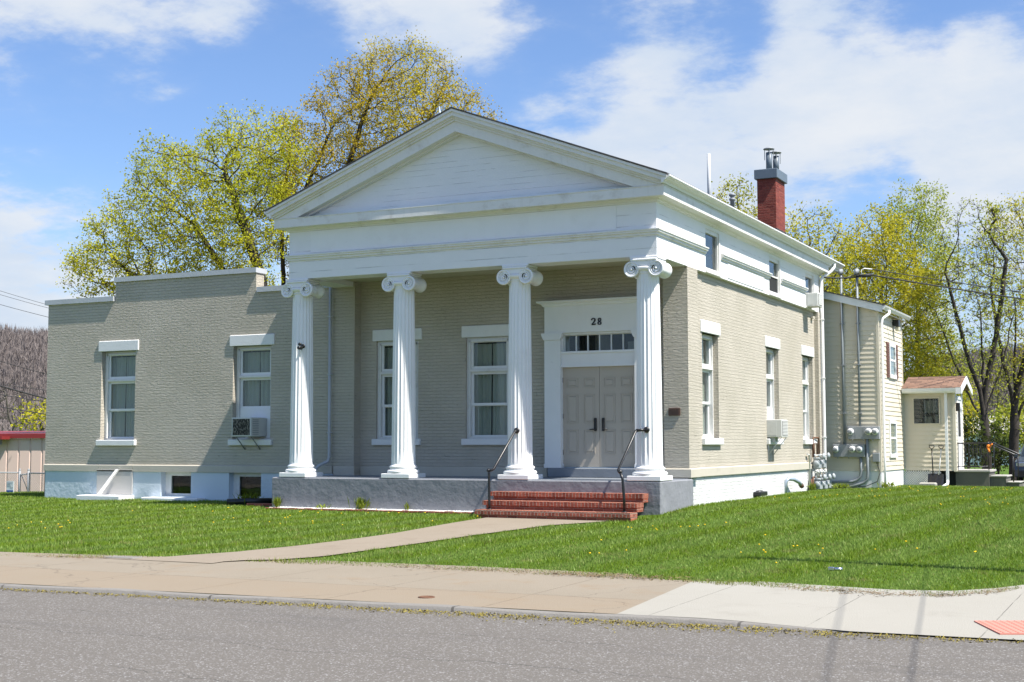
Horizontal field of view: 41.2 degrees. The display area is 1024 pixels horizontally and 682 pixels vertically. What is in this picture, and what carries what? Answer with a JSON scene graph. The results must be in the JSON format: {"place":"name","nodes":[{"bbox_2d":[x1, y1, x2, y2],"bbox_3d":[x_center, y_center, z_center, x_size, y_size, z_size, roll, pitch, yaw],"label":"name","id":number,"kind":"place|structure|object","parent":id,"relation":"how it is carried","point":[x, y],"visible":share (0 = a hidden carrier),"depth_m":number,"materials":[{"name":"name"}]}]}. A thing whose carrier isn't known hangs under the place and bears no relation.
{"place":"outdoors","nodes":[
{"label":"outdoors","id":0,"kind":"place"},
{"bbox_2d":[247,503,271,506],"bbox_3d":[-5.763,3.817,31.613,0.850,0.095,0.200,-2,-5,26],"label":"paver","id":1,"kind":"object","parent":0,"point":[261,504],"visible":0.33,"depth_m":31.53,"materials":[{"name":"red brick"}]},
{"bbox_2d":[0,552,691,613],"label":"sidewalk","id":2,"kind":"structure","parent":0,"point":[363,581],"depth_m":16.03,"materials":[{"name":"beige concrete"}]},
{"bbox_2d":[418,596,434,597],"bbox_3d":[-0.907,2.717,14.445,0.180,0.016,0.180,-2,-5,26],"label":"valve cover","id":3,"kind":"object","parent":2,"relation":"on","point":[426,596],"visible":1,"depth_m":14.43,"materials":[{"name":"brown metal"}]},
{"bbox_2d":[35,555,1018,596],"bbox_3d":[-2.356,2.931,17.641,16.774,0.092,1.519,-2,-5,23],"label":"dead thatch","id":4,"kind":"object","parent":2,"relation":"on","point":[655,576],"visible":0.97,"depth_m":16.16,"materials":[{"name":"beige plant"}]},
{"bbox_2d":[110,517,600,562],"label":"path","id":5,"kind":"structure","parent":0,"point":[460,528],"depth_m":21.87,"materials":[{"name":"concrete"}]},
{"bbox_2d":[0,354,990,438],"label":"hill","id":6,"kind":"structure","parent":0,"point":[45,428],"depth_m":356.29,"materials":[{"name":"brown plant"}]},
{"bbox_2d":[0,323,1023,438],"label":"bare woods","id":7,"kind":"object","parent":6,"relation":"on","point":[23,347],"visible":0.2,"depth_m":384.69,"materials":[{"name":"brown plant"}]},
{"bbox_2d":[0,589,1023,681],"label":"road","id":8,"kind":"structure","parent":0,"point":[61,637],"depth_m":11.08,"materials":[{"name":"grey asphalt"}]},
{"bbox_2d":[0,583,848,632],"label":"kerb","id":9,"kind":"structure","parent":8,"relation":"on","point":[555,614],"depth_m":13.75,"materials":[{"name":"concrete"}]},
{"bbox_2d":[1,587,1023,645],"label":"fallen blossom","id":10,"kind":"object","parent":8,"relation":"on","point":[482,614],"visible":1,"depth_m":12.81,"materials":[{"name":"plant"}]},
{"bbox_2d":[0,484,1023,596],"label":"lawn","id":11,"kind":"structure","parent":0,"point":[243,491],"depth_m":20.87,"materials":[{"name":"green plant"}]},
{"bbox_2d":[0,378,37,438],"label":"tree","id":12,"kind":"object","parent":11,"relation":"on","point":[8,416],"visible":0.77,"depth_m":79.94,"materials":[{"name":"grey plant"}]},
{"bbox_2d":[0,469,44,491],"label":"chain link fence","id":13,"kind":"object","parent":11,"relation":"on","point":[28,473],"visible":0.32,"depth_m":41.92,"materials":[{"name":"grey metal"}]},
{"bbox_2d":[6,481,13,492],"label":"fence sign","id":14,"kind":"object","parent":13,"relation":"attached to","point":[10,487],"visible":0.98,"depth_m":42.07,"materials":[{"name":"white paint"}]},
{"bbox_2d":[10,396,45,430],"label":"tree","id":15,"kind":"object","parent":11,"relation":"on","point":[35,416],"visible":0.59,"depth_m":74.89,"materials":[{"name":"yellow plant"}]},
{"bbox_2d":[76,494,133,500],"bbox_3d":[-10.566,4.193,35.352,1.450,0.385,0.580,-2,-5,26],"label":"window well kerb","id":16,"kind":"structure","parent":11,"relation":"on","point":[95,496],"depth_m":35.11,"materials":[{"name":"white concrete"}]},
{"bbox_2d":[97,469,119,494],"bbox_3d":[-10.495,3.666,35.379,0.572,0.660,0.108,2,-5,-24],"label":"white plank","id":17,"kind":"object","parent":16,"relation":"on","point":[105,485],"visible":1,"depth_m":35.35,"materials":[{"name":"white wood"}]},
{"bbox_2d":[103,556,142,558],"bbox_3d":[-5.509,3.084,19.282,0.550,0.058,0.220,-2,-5,26],"label":"box lid","id":18,"kind":"object","parent":11,"relation":"on","point":[129,557],"visible":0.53,"depth_m":19.23,"materials":[{"name":"stone"}]},
{"bbox_2d":[141,497,204,500],"bbox_3d":[-8.596,4.118,34.499,1.800,0.300,0.350,-2,-5,26],"label":"window well kerb","id":19,"kind":"structure","parent":11,"relation":"on","point":[171,498],"depth_m":34.38,"materials":[{"name":"white concrete"}]},
{"bbox_2d":[54,97,323,297],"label":"maple tree","id":20,"kind":"object","parent":11,"relation":"on","point":[231,193],"visible":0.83,"depth_m":48.37,"materials":[{"name":"green plant"}]},
{"bbox_2d":[233,492,259,503],"bbox_3d":[-6.327,3.735,32.350,0.890,0.309,0.783,1,-4,-12],"label":"weed clump","id":21,"kind":"object","parent":11,"relation":"on","point":[244,496],"visible":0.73,"depth_m":32.33,"materials":[{"name":"green plant"}]},
{"bbox_2d":[227,498,271,504],"bbox_3d":[-6.179,3.801,32.214,1.112,0.170,0.200,0,-4,-4],"label":"drain pipe","id":22,"kind":"object","parent":11,"relation":"on","point":[240,501],"visible":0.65,"depth_m":32.15,"materials":[{"name":"black paint"}]},
{"bbox_2d":[224,30,507,284],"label":"maple tree","id":23,"kind":"object","parent":11,"relation":"on","point":[357,142],"visible":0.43,"depth_m":52.20,"materials":[{"name":"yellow plant"}]},
{"bbox_2d":[266,507,474,513],"bbox_3d":[-3.016,3.694,29.489,5.660,0.092,0.080,-2,-5,26],"label":"brick edging","id":24,"kind":"object","parent":11,"relation":"on","point":[394,511],"visible":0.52,"depth_m":29.41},
{"bbox_2d":[272,506,474,511],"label":"white gravel","id":25,"kind":"structure","parent":11,"relation":"on","point":[374,509],"depth_m":29.59,"materials":[{"name":"white gravel"}]},
{"bbox_2d":[272,497,282,506],"bbox_3d":[-5.314,3.637,30.797,0.260,0.288,0.203,3,-5,-34],"label":"weed clump","id":26,"kind":"object","parent":25,"relation":"on","point":[277,501],"visible":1,"depth_m":30.77,"materials":[{"name":"green plant"}]},
{"bbox_2d":[347,497,370,508],"bbox_3d":[-3.284,3.544,29.811,0.548,0.334,0.410,-2,-5,26],"label":"weed clump","id":27,"kind":"object","parent":25,"relation":"on","point":[360,503],"visible":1,"depth_m":29.73,"materials":[{"name":"green plant"}]},
{"bbox_2d":[31,486,1002,562],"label":"dandelions","id":28,"kind":"object","parent":11,"relation":"on","point":[631,527],"visible":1,"depth_m":26.43,"materials":[{"name":"yellow plant"}]},
{"bbox_2d":[808,483,816,489],"bbox_3d":[8.350,4.048,37.870,0.367,0.293,0.267,2,-5,-22],"label":"weed clump","id":29,"kind":"object","parent":11,"relation":"on","point":[811,487],"visible":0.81,"depth_m":37.84,"materials":[{"name":"green plant"}]},
{"bbox_2d":[828,567,841,570],"bbox_3d":[3.946,2.783,16.623,0.176,0.047,0.058,-2,-5,18],"label":"litter can","id":30,"kind":"object","parent":11,"relation":"on","point":[835,568],"visible":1,"depth_m":16.61,"materials":[{"name":"metal"}]},
{"bbox_2d":[832,483,855,488],"bbox_3d":[9.366,4.141,38.886,1.033,0.199,0.815,0,-4,5],"label":"weed clump","id":31,"kind":"object","parent":11,"relation":"on","point":[839,485],"visible":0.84,"depth_m":38.73,"materials":[{"name":"green plant"}]},
{"bbox_2d":[877,481,894,487],"bbox_3d":[10.668,4.105,38.977,0.655,0.220,0.672,-2,-5,26],"label":"weed clump","id":32,"kind":"object","parent":11,"relation":"on","point":[884,485],"visible":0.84,"depth_m":38.91,"materials":[{"name":"green plant"}]},
{"bbox_2d":[822,197,959,384],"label":"broadleaf tree","id":33,"kind":"object","parent":11,"relation":"on","point":[876,285],"visible":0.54,"depth_m":61.39,"materials":[{"name":"green plant"}]},
{"bbox_2d":[919,482,936,485],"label":"step stone","id":34,"kind":"object","parent":11,"relation":"on","point":[927,483],"visible":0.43,"depth_m":41.26,"materials":[{"name":"concrete"}]},
{"bbox_2d":[928,445,937,482],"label":"snow shovel","id":35,"kind":"object","parent":11,"relation":"on","point":[932,477],"visible":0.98,"depth_m":41.57,"materials":[{"name":"black paint"}]},
{"bbox_2d":[901,376,972,485],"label":"enclosed porch","id":36,"kind":"object","parent":11,"relation":"on","point":[933,410],"visible":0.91,"depth_m":41.98,"materials":[{"name":"beige plastic"}]},
{"bbox_2d":[912,397,939,424],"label":"window","id":37,"kind":"structure","parent":36,"relation":"in","point":[926,410],"depth_m":42.03,"materials":[{"name":"black glass"}]},
{"bbox_2d":[957,399,961,468],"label":"door","id":38,"kind":"structure","parent":36,"relation":"in","point":[959,412],"depth_m":42.47,"materials":[{"name":"white paint"}]},
{"bbox_2d":[934,445,943,485],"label":"snow shovel","id":39,"kind":"object","parent":11,"relation":"on","point":[940,480],"visible":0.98,"depth_m":41.45,"materials":[{"name":"black paint"}]},
{"bbox_2d":[915,193,1023,468],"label":"broadleaf tree","id":40,"kind":"object","parent":11,"relation":"on","point":[983,396],"visible":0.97,"depth_m":59.88,"materials":[{"name":"green plant"}]},
{"bbox_2d":[963,412,1003,468],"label":"shrub","id":41,"kind":"object","parent":11,"relation":"on","point":[966,428],"visible":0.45,"depth_m":57.82,"materials":[{"name":"green plant"}]},
{"bbox_2d":[956,469,1023,486],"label":"concrete stoop","id":42,"kind":"object","parent":11,"relation":"on","point":[977,477],"visible":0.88,"depth_m":41.45,"materials":[{"name":"grey concrete"}]},
{"bbox_2d":[957,442,1020,481],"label":"stoop railing","id":43,"kind":"object","parent":42,"relation":"on","point":[993,445],"visible":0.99,"depth_m":41.73,"materials":[{"name":"black metal"}]},
{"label":"utility pole","id":44,"kind":"object","parent":11,"relation":"on","visible":0},
{"bbox_2d":[0,406,44,413],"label":"overhead wire","id":45,"kind":"object","parent":44,"relation":"attached to","point":[22,410],"visible":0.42,"depth_m":62.81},
{"bbox_2d":[0,385,45,398],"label":"overhead wire","id":46,"kind":"object","parent":44,"relation":"attached to","point":[22,392],"visible":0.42,"depth_m":62.84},
{"bbox_2d":[0,394,45,401],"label":"overhead wire","id":47,"kind":"object","parent":44,"relation":"attached to","point":[22,398],"visible":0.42,"depth_m":62.86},
{"bbox_2d":[0,361,45,373],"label":"overhead wire","id":48,"kind":"object","parent":44,"relation":"attached to","point":[22,367],"visible":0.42,"depth_m":62.82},
{"bbox_2d":[0,0,1023,385],"label":"sky","id":49,"kind":"structure","parent":0,"point":[855,98],"materials":[{"name":"blue"}]},
{"bbox_2d":[6,465,1023,640],"bbox_3d":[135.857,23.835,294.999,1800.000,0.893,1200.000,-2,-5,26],"label":"ground","id":50,"kind":"structure","parent":0,"point":[1006,472],"depth_m":16.38,"materials":[{"name":"brown soil"}]},
{"bbox_2d":[0,431,45,491],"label":"metal shed","id":51,"kind":"structure","parent":50,"relation":"on","point":[24,452],"depth_m":47.81,"materials":[{"name":"beige metal"}]},
{"bbox_2d":[43,106,844,520],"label":"brick building","id":52,"kind":"structure","parent":50,"relation":"on","point":[447,292],"depth_m":31.07,"materials":[{"name":"beige brick"}]},
{"bbox_2d":[96,469,132,493],"bbox_3d":[-10.402,3.683,35.611,1.210,0.640,0.040,-2,-5,26],"label":"cover panel","id":53,"kind":"object","parent":52,"relation":"attached to","point":[121,482],"visible":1,"depth_m":35.57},
{"bbox_2d":[96,340,138,445],"bbox_3d":[-10.207,1.391,36.131,1.370,2.760,0.885,-2,-5,26],"label":"window","id":54,"kind":"structure","parent":52,"relation":"in","point":[120,371],"depth_m":36.11,"materials":[{"name":"white paint"}]},
{"bbox_2d":[165,472,190,495],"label":"basement window","id":55,"kind":"structure","parent":52,"relation":"in","point":[184,487],"depth_m":35.10,"materials":[{"name":"white paint"}]},
{"bbox_2d":[233,473,260,498],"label":"basement window","id":56,"kind":"structure","parent":52,"relation":"in","point":[253,480],"depth_m":34.39,"materials":[{"name":"black glass"}]},
{"bbox_2d":[232,417,266,448],"bbox_3d":[-6.494,2.290,33.642,0.594,0.790,0.644,-2,-5,26],"label":"air conditioner","id":57,"kind":"object","parent":52,"relation":"attached to","point":[251,427],"visible":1,"depth_m":33.41,"materials":[{"name":"grey metal"}]},
{"bbox_2d":[228,334,274,444],"bbox_3d":[-6.325,1.240,34.218,1.370,2.760,0.885,-2,-5,26],"label":"window","id":58,"kind":"structure","parent":52,"relation":"in","point":[254,367],"depth_m":34.19,"materials":[{"name":"white paint"}]},
{"bbox_2d":[297,343,304,349],"bbox_3d":[-4.804,0.120,30.935,0.116,0.167,0.227,-2,-5,26],"label":"security camera","id":59,"kind":"object","parent":52,"relation":"attached to","point":[301,346],"visible":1,"depth_m":30.92,"materials":[{"name":"black paint"}]},
{"bbox_2d":[371,328,421,444],"bbox_3d":[-2.590,1.113,32.617,1.370,2.760,0.795,-2,-5,26],"label":"window","id":60,"kind":"structure","parent":52,"relation":"in","point":[385,353],"depth_m":32.61,"materials":[{"name":"white paint"}]},
{"bbox_2d":[461,324,508,444],"bbox_3d":[-0.412,1.028,31.544,1.370,2.760,0.795,-2,-5,26],"label":"window","id":61,"kind":"structure","parent":52,"relation":"in","point":[487,361],"depth_m":31.47,"materials":[{"name":"white paint"}]},
{"bbox_2d":[487,428,519,509],"bbox_3d":[-0.176,2.612,28.018,0.156,1.665,1.003,-3,-5,37],"label":"handrail","id":62,"kind":"object","parent":52,"relation":"on","point":[516,430],"visible":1,"depth_m":27.71,"materials":[{"name":"black metal"}]},
{"bbox_2d":[478,333,633,351],"bbox_3d":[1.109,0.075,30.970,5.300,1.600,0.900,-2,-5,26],"label":"transom window","id":63,"kind":"structure","parent":52,"relation":"in","point":[618,341],"depth_m":30.72,"materials":[{"name":"black glass"}]},
{"bbox_2d":[563,367,599,466],"bbox_3d":[1.513,1.676,30.103,0.893,2.205,0.138,-2,-5,26],"label":"door","id":64,"kind":"structure","parent":52,"relation":"in","point":[581,385],"depth_m":30.11,"materials":[{"name":"beige paint"}]},
{"bbox_2d":[591,318,601,324],"bbox_3d":[1.854,-0.432,29.956,0.251,0.160,0.019,-2,-5,26],"label":"house number","id":65,"kind":"object","parent":52,"relation":"attached to","point":[597,322],"visible":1,"depth_m":29.93,"materials":[{"name":"black paint"}]},
{"bbox_2d":[599,366,634,466],"bbox_3d":[2.321,1.644,29.705,0.893,2.205,0.139,-2,-5,26],"label":"door","id":66,"kind":"structure","parent":52,"relation":"in","point":[617,383],"depth_m":29.74,"materials":[{"name":"beige paint"}]},
{"bbox_2d":[617,427,649,512],"bbox_3d":[2.371,2.514,26.776,0.245,1.666,0.994,-3,-5,35],"label":"handrail","id":67,"kind":"object","parent":52,"relation":"on","point":[645,430],"visible":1,"depth_m":26.54,"materials":[{"name":"black metal"}]},
{"bbox_2d":[668,408,679,415],"bbox_3d":[3.450,1.503,28.918,0.260,0.165,0.034,-2,-5,26],"label":"wall plaque","id":68,"kind":"object","parent":52,"relation":"attached to","point":[674,411],"depth_m":28.91,"materials":[{"name":"brown metal"}]},
{"bbox_2d":[700,319,723,444],"bbox_3d":[4.139,0.954,30.661,0.865,2.760,1.370,-2,-5,26],"label":"window","id":69,"kind":"structure","parent":52,"relation":"in","point":[708,327],"depth_m":30.95,"materials":[{"name":"white paint"}]},
{"bbox_2d":[705,228,721,276],"bbox_3d":[4.453,-1.983,30.686,0.210,0.990,1.080,-2,-5,26],"label":"frieze window","id":70,"kind":"structure","parent":52,"relation":"in","point":[709,235],"depth_m":31.01,"materials":[{"name":"white paint"}]},
{"bbox_2d":[753,490,767,496],"bbox_3d":[6.081,3.739,33.384,0.213,0.150,0.650,-2,-5,26],"label":"foundation vent","id":71,"kind":"object","parent":52,"relation":"attached to","point":[758,493],"visible":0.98,"depth_m":33.20,"materials":[{"name":"grey metal"}]},
{"bbox_2d":[765,336,783,444],"bbox_3d":[6.612,1.289,35.154,0.423,2.760,1.370,-2,-5,26],"label":"window","id":72,"kind":"structure","parent":52,"relation":"in","point":[771,343],"depth_m":35.57,"materials":[{"name":"white paint"}]},
{"bbox_2d":[769,257,781,298],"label":"frieze window","id":73,"kind":"structure","parent":52,"relation":"in","point":[774,282],"depth_m":35.55,"materials":[{"name":"white paint"}]},
{"bbox_2d":[767,419,787,460],"bbox_3d":[6.702,2.526,34.634,0.522,1.045,0.586,-2,-5,26],"label":"air conditioner","id":74,"kind":"object","parent":52,"relation":"attached to","point":[776,429],"visible":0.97,"depth_m":34.41,"materials":[{"name":"grey metal"}]},
{"bbox_2d":[784,477,803,492],"bbox_3d":[7.479,3.828,36.034,0.181,0.462,0.896,-4,-6,43],"label":"vent elbow","id":75,"kind":"object","parent":52,"relation":"attached to","point":[800,484],"visible":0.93,"depth_m":35.80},
{"bbox_2d":[801,345,817,443],"bbox_3d":[8.259,1.532,38.400,0.355,2.760,1.370,-2,-5,26],"label":"window","id":76,"kind":"structure","parent":52,"relation":"in","point":[805,350],"depth_m":38.80,"materials":[{"name":"white paint"}]},
{"bbox_2d":[805,273,815,310],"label":"frieze window","id":77,"kind":"structure","parent":52,"relation":"in","point":[812,290],"depth_m":38.91,"materials":[{"name":"white paint"}]},
{"bbox_2d":[806,293,821,307],"bbox_3d":[8.465,-1.141,38.263,0.412,0.380,0.506,-2,-5,26],"label":"box","id":78,"kind":"object","parent":52,"relation":"attached to","point":[813,300],"visible":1,"depth_m":38.05,"materials":[{"name":"white metal"}]},
{"bbox_2d":[806,437,835,489],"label":"gas meter bank","id":79,"kind":"structure","parent":52,"relation":"attached to","point":[819,463],"depth_m":38.30,"materials":[{"name":"white paint"}]},
{"bbox_2d":[824,276,860,278],"bbox_3d":[9.723,-1.879,39.550,1.370,0.140,0.042,0,-4,-2],"label":"overhead wire","id":80,"kind":"object","parent":52,"relation":"attached to","point":[842,277],"visible":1,"depth_m":39.53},
{"bbox_2d":[711,173,757,218],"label":"broadleaf tree","id":81,"kind":"object","parent":50,"relation":"on","point":[738,205],"visible":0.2,"depth_m":59.62,"materials":[{"name":"green plant"}]},
{"bbox_2d":[785,199,868,293],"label":"broadleaf tree","id":82,"kind":"object","parent":50,"relation":"on","point":[816,241],"visible":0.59,"depth_m":57.72,"materials":[{"name":"green plant"}]},
{"bbox_2d":[819,234,869,332],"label":"broadleaf tree","id":83,"kind":"object","parent":50,"relation":"on","point":[844,264],"visible":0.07,"depth_m":71.81,"materials":[{"name":"green plant"}]},
{"bbox_2d":[823,290,910,488],"bbox_3d":[10.757,1.649,41.099,1.942,6.156,3.990,-2,-5,26],"label":"house annex","id":84,"kind":"object","parent":50,"relation":"on","point":[881,368],"visible":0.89,"depth_m":39.65,"materials":[{"name":"beige plastic"}]},
{"bbox_2d":[838,269,845,443],"bbox_3d":[9.605,0.437,39.605,0.150,5.119,0.241,-2,-5,26],"label":"service mast","id":85,"kind":"object","parent":84,"relation":"attached to","point":[842,353],"visible":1,"depth_m":39.62,"materials":[{"name":"grey metal"}]},
{"bbox_2d":[840,273,871,279],"bbox_3d":[9.992,-1.905,39.579,0.913,0.252,0.149,-1,-4,10],"label":"cable splice","id":86,"kind":"object","parent":85,"relation":"attached to","point":[866,275],"visible":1,"depth_m":39.51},
{"bbox_2d":[872,274,1023,299],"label":"overhead wire","id":87,"kind":"object","parent":86,"relation":"attached to","point":[947,287],"visible":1,"depth_m":40.66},
{"bbox_2d":[832,457,862,483],"bbox_3d":[9.643,3.742,39.369,0.973,0.780,0.090,-2,-5,26],"label":"conduit pipe","id":88,"kind":"object","parent":84,"relation":"attached to","point":[859,476],"visible":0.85,"depth_m":39.19,"materials":[{"name":"grey metal"}]},
{"bbox_2d":[832,444,865,458],"bbox_3d":[9.715,3.189,39.293,0.909,0.415,0.298,-2,-5,26],"label":"electric meter box","id":89,"kind":"object","parent":84,"relation":"attached to","point":[849,450],"visible":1,"depth_m":39.28,"materials":[{"name":"grey metal"}]},
{"bbox_2d":[845,439,868,488],"bbox_3d":[9.911,3.583,39.249,0.760,1.494,0.094,-2,-5,26],"label":"conduit pipe","id":90,"kind":"object","parent":84,"relation":"attached to","point":[867,465],"visible":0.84,"depth_m":39.09,"materials":[{"name":"grey metal"}]},
{"bbox_2d":[854,269,861,426],"bbox_3d":[10.017,0.178,39.420,0.150,4.591,0.241,-2,-5,26],"label":"service mast","id":91,"kind":"object","parent":84,"relation":"attached to","point":[858,364],"visible":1,"depth_m":39.43,"materials":[{"name":"grey metal"}]},
{"bbox_2d":[847,426,879,440],"bbox_3d":[10.097,2.667,39.142,0.904,0.412,0.298,-2,-5,26],"label":"electric meter box","id":92,"kind":"object","parent":84,"relation":"attached to","point":[863,433],"visible":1,"depth_m":39.13,"materials":[{"name":"grey metal"}]},
{"bbox_2d":[872,453,879,461],"bbox_3d":[10.442,3.337,39.032,0.195,0.258,0.100,-2,-5,26],"label":"utility box","id":93,"kind":"object","parent":84,"relation":"attached to","point":[876,457],"visible":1,"depth_m":38.98,"materials":[{"name":"grey metal"}]},
{"bbox_2d":[889,343,896,378],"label":"window","id":94,"kind":"structure","parent":84,"relation":"in","point":[892,359],"depth_m":41.07,"materials":[{"name":"white paint"}]},
{"bbox_2d":[888,420,897,457],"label":"window","id":95,"kind":"structure","parent":84,"relation":"in","point":[891,454],"depth_m":40.63,"materials":[{"name":"white paint"}]},
{"bbox_2d":[962,387,979,437],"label":"shrub","id":96,"kind":"object","parent":50,"relation":"on","point":[972,410],"visible":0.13,"depth_m":69.51,"materials":[{"name":"yellow plant"}]},
{"bbox_2d":[963,416,1022,464],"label":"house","id":97,"kind":"structure","parent":50,"relation":"on","point":[992,440],"depth_m":120.38,"materials":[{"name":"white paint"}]},
{"bbox_2d":[963,336,1023,467],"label":"broadleaf tree","id":98,"kind":"object","parent":50,"relation":"on","point":[999,393],"visible":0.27,"depth_m":84.96,"materials":[{"name":"green plant"}]},
{"bbox_2d":[988,398,1023,449],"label":"shrub","id":99,"kind":"object","parent":50,"relation":"on","point":[1008,422],"visible":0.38,"depth_m":74.96,"materials":[{"name":"green plant"}]},
{"bbox_2d":[618,581,1023,639],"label":"concrete pavement","id":100,"kind":"structure","parent":0,"point":[924,614],"depth_m":13.49,"materials":[{"name":"grey concrete"}]},
{"bbox_2d":[974,620,1023,634],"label":"tactile paving","id":101,"kind":"structure","parent":0,"point":[1007,627],"depth_m":12.18,"materials":[{"name":"red concrete"}]},
{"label":"wire bracket","id":102,"kind":"object","parent":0,"visible":0},
{"bbox_2d":[872,269,1023,292],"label":"overhead wire","id":103,"kind":"object","parent":102,"relation":"attached to","point":[947,281],"visible":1,"depth_m":40.88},
{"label":"parking area","id":104,"kind":"structure","parent":0,"visible":0},
{"bbox_2d":[867,177,979,412],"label":"broadleaf tree","id":105,"kind":"object","parent":104,"relation":"on","point":[926,219],"visible":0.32,"depth_m":67.48,"materials":[{"name":"green plant"}]},
{"bbox_2d":[957,192,1023,480],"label":"broadleaf tree","id":106,"kind":"object","parent":104,"relation":"on","point":[1015,413],"visible":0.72,"depth_m":62.87,"materials":[{"name":"green plant"}]},
{"bbox_2d":[970,415,1023,474],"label":"shrub","id":107,"kind":"object","parent":104,"relation":"on","point":[998,456],"visible":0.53,"depth_m":65.83,"materials":[{"name":"green plant"}]},
{"bbox_2d":[1014,445,1023,480],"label":"parked car","id":108,"kind":"object","parent":104,"relation":"on","point":[1021,467],"visible":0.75,"depth_m":56.19,"materials":[{"name":"metal"}]}
]}

